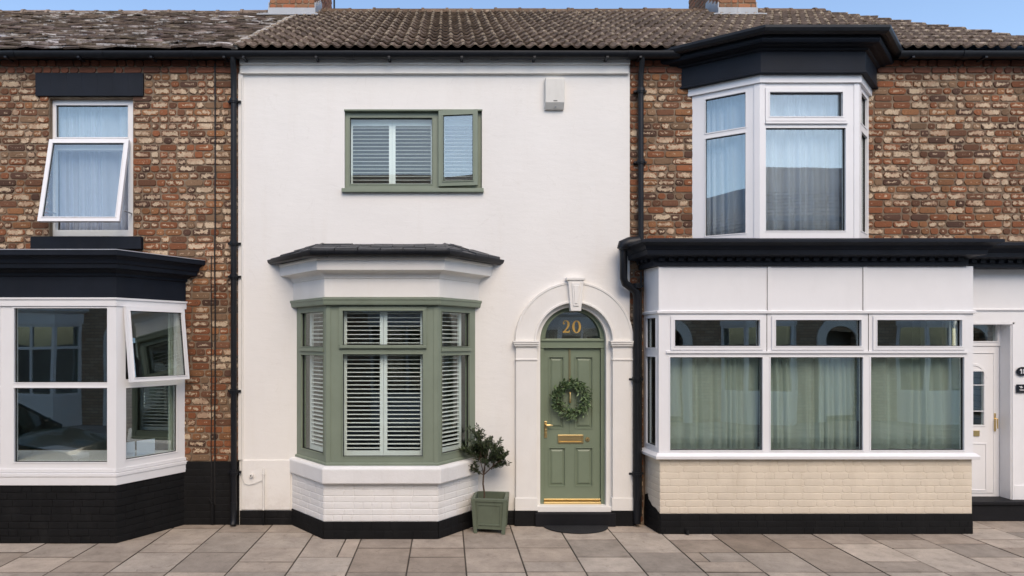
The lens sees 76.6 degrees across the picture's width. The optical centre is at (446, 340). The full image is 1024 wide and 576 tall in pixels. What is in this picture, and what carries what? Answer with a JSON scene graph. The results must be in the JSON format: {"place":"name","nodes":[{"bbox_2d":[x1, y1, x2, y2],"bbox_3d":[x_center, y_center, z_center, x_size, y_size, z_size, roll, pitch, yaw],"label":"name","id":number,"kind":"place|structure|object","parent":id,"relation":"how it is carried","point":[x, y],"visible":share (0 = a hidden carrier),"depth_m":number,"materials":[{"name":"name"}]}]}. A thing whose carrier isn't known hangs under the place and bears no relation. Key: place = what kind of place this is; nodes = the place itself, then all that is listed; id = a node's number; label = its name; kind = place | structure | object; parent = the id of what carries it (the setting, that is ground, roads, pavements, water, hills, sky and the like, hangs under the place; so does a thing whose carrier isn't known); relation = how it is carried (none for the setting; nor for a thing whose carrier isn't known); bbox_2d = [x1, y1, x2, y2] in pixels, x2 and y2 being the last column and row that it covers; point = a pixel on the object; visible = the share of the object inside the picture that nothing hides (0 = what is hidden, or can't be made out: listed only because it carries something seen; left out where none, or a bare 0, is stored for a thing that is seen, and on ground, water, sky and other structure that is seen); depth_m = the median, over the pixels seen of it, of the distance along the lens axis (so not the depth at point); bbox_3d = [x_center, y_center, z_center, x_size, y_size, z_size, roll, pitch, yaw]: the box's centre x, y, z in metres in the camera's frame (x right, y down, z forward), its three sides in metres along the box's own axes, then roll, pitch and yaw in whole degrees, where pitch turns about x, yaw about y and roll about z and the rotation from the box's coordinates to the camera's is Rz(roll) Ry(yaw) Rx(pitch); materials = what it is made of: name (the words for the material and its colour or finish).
{"place":"outdoors","nodes":[
{"label":"outdoors","id":0,"kind":"place"},
{"bbox_2d":[0,9,293,543],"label":"terraced house","id":1,"kind":"structure","parent":0,"point":[86,380],"depth_m":8.15,"materials":[{"name":"brick"}]},
{"bbox_2d":[37,100,132,235],"bbox_3d":[-4.502,-2.214,8.101,1.061,1.765,0.369,0,0,0],"label":"window","id":2,"kind":"structure","parent":1,"relation":"in","point":[57,144],"depth_m":8.22,"materials":[{"name":"white plastic"}]},
{"bbox_2d":[59,107,127,229],"bbox_3d":[-4.498,-2.190,8.369,1.105,1.720,0.075,0,0,-1],"label":"curtain","id":3,"kind":"object","parent":1,"relation":"hanging from","point":[83,184],"visible":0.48,"depth_m":8.37,"materials":[{"name":"white fabric"}]},
{"bbox_2d":[0,249,204,484],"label":"bay window","id":4,"kind":"structure","parent":1,"relation":"in","point":[120,282],"depth_m":7.39,"materials":[{"name":"white plastic"}]},
{"bbox_2d":[126,441,134,457],"bbox_3d":[-3.771,1.294,7.638,0.007,0.178,0.160,0,0,32],"label":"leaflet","id":5,"kind":"object","parent":4,"relation":"attached to","point":[130,449],"visible":0.64,"depth_m":7.66,"materials":[{"name":"white paper"}]},
{"bbox_2d":[137,438,154,455],"bbox_3d":[-3.652,1.294,7.826,0.007,0.178,0.235,0,0,32],"label":"leaflet","id":6,"kind":"object","parent":4,"relation":"attached to","point":[147,446],"visible":1,"depth_m":7.82,"materials":[{"name":"white paper"}]},
{"bbox_2d":[168,313,173,450],"bbox_3d":[-3.469,0.552,8.123,0.022,1.866,0.104,0,0,34],"label":"curtain","id":7,"kind":"object","parent":1,"relation":"hanging from","point":[171,387],"visible":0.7,"depth_m":8.11,"materials":[{"name":"white fabric"}]},
{"bbox_2d":[0,521,1023,575],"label":"pavement","id":8,"kind":"structure","parent":0,"point":[990,548],"depth_m":7.01,"materials":[{"name":"grey stone"}]},
{"bbox_2d":[230,0,633,538],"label":"terraced house","id":9,"kind":"structure","parent":8,"relation":"on","point":[433,217],"depth_m":8.15,"materials":[{"name":"white paint"}]},
{"bbox_2d":[267,243,503,483],"bbox_3d":[-0.768,0.221,7.731,2.999,2.910,0.918,0,0,0],"label":"bay window","id":10,"kind":"structure","parent":9,"relation":"in","point":[332,280],"depth_m":7.57,"materials":[{"name":"green paint"}]},
{"bbox_2d":[342,109,483,192],"bbox_3d":[-0.425,-2.398,8.206,1.790,1.055,0.254,0,0,0],"label":"window","id":11,"kind":"structure","parent":9,"relation":"in","point":[437,119],"depth_m":8.19,"materials":[{"name":"green paint"}]},
{"bbox_2d":[544,78,563,109],"bbox_3d":[1.360,-3.105,8.107,0.240,0.390,0.086,0,0,0],"label":"alarm box","id":12,"kind":"object","parent":9,"relation":"attached to","point":[553,93],"visible":1,"depth_m":8.06,"materials":[{"name":"white plastic"}]},
{"bbox_2d":[544,348,600,503],"bbox_3d":[1.610,1.112,8.253,0.729,2.021,0.115,0,0,0],"label":"door","id":13,"kind":"structure","parent":9,"relation":"in","point":[571,447],"depth_m":8.26,"materials":[{"name":"green paint"}]},
{"bbox_2d":[549,376,592,420],"bbox_3d":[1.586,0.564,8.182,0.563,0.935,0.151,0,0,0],"label":"wreath","id":14,"kind":"object","parent":13,"relation":"attached to","point":[581,387],"visible":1,"depth_m":8.18,"materials":[{"name":"green plant"}]},
{"bbox_2d":[471,491,508,534],"bbox_3d":[0.545,2.118,7.945,0.438,0.425,0.438,0,0,9],"label":"planter","id":15,"kind":"object","parent":8,"relation":"on","point":[490,510],"visible":0.99,"depth_m":7.76,"materials":[{"name":"green paint"}]},
{"bbox_2d":[457,423,511,497],"bbox_3d":[0.465,1.522,7.912,0.553,1.018,0.564,0,0,42],"label":"potted tree","id":16,"kind":"object","parent":15,"relation":"on","point":[481,448],"visible":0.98,"depth_m":7.88,"materials":[{"name":"green plant"}]},
{"bbox_2d":[543,525,607,533],"bbox_3d":[1.615,2.319,7.907,0.810,0.014,0.335,0,0,0],"label":"doormat","id":17,"kind":"object","parent":8,"relation":"on","point":[579,529],"visible":1,"depth_m":7.92,"materials":[{"name":"black rubber"}]},
{"bbox_2d":[0,0,1023,34],"label":"sky","id":18,"kind":"structure","parent":0,"point":[1000,16],"materials":[{"name":"blue"}]},
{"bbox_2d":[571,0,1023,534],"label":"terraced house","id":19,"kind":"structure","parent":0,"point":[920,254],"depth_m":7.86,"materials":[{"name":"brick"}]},
{"bbox_2d":[670,358,758,448],"bbox_3d":[3.225,0.708,7.904,1.220,1.245,0.097,0,0,0],"label":"curtain","id":20,"kind":"object","parent":19,"relation":"hanging from","point":[713,402],"visible":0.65,"depth_m":7.90,"materials":[{"name":"white fabric"}]},
{"bbox_2d":[707,94,744,235],"bbox_3d":[3.497,-2.180,8.069,0.658,1.860,0.068,0,0,32],"label":"curtain","id":21,"kind":"object","parent":19,"relation":"hanging from","point":[725,185],"visible":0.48,"depth_m":8.05,"materials":[{"name":"white fabric"}]},
{"bbox_2d":[657,24,903,237],"bbox_3d":[4.148,-2.422,7.797,3.326,2.414,0.815,0,0,0],"label":"upper bay window","id":22,"kind":"structure","parent":19,"relation":"in","point":[758,63],"depth_m":7.73,"materials":[{"name":"white plastic"}]},
{"bbox_2d":[766,95,841,229],"bbox_3d":[4.362,-2.180,7.891,1.284,1.860,0.082,0,0,-1],"label":"curtain","id":23,"kind":"object","parent":19,"relation":"hanging from","point":[803,179],"visible":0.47,"depth_m":7.89,"materials":[{"name":"white fabric"}]},
{"bbox_2d":[619,238,1004,458],"bbox_3d":[4.359,0.096,7.817,4.352,2.659,0.683,0,0,0],"label":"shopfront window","id":24,"kind":"structure","parent":19,"relation":"in","point":[766,281],"depth_m":7.75,"materials":[{"name":"white plastic"}]},
{"bbox_2d":[771,358,856,448],"bbox_3d":[4.451,0.708,7.897,1.201,1.245,0.098,0,0,0],"label":"curtain","id":25,"kind":"object","parent":19,"relation":"hanging from","point":[813,403],"visible":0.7,"depth_m":7.90,"materials":[{"name":"white fabric"}]},
{"bbox_2d":[871,358,959,448],"bbox_3d":[5.677,0.708,7.899,1.218,1.245,0.090,0,0,0],"label":"curtain","id":26,"kind":"object","parent":19,"relation":"hanging from","point":[915,403],"visible":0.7,"depth_m":7.90,"materials":[{"name":"white fabric"}]},
{"bbox_2d":[959,346,998,495],"bbox_3d":[7.036,1.107,8.555,0.628,2.059,0.104,0,0,0],"label":"door","id":27,"kind":"structure","parent":19,"relation":"in","point":[985,470],"depth_m":8.56,"materials":[{"name":"white plastic"}]},
{"bbox_2d":[1016,384,1023,392],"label":"name plaque","id":28,"kind":"object","parent":19,"relation":"attached to","point":[1019,388],"visible":1,"depth_m":8.38,"materials":[{"name":"black paint"}]},
{"bbox_2d":[1016,367,1023,375],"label":"number sign","id":29,"kind":"object","parent":19,"relation":"attached to","point":[1020,371],"visible":1,"depth_m":8.37,"materials":[{"name":"black metal"}]}
]}

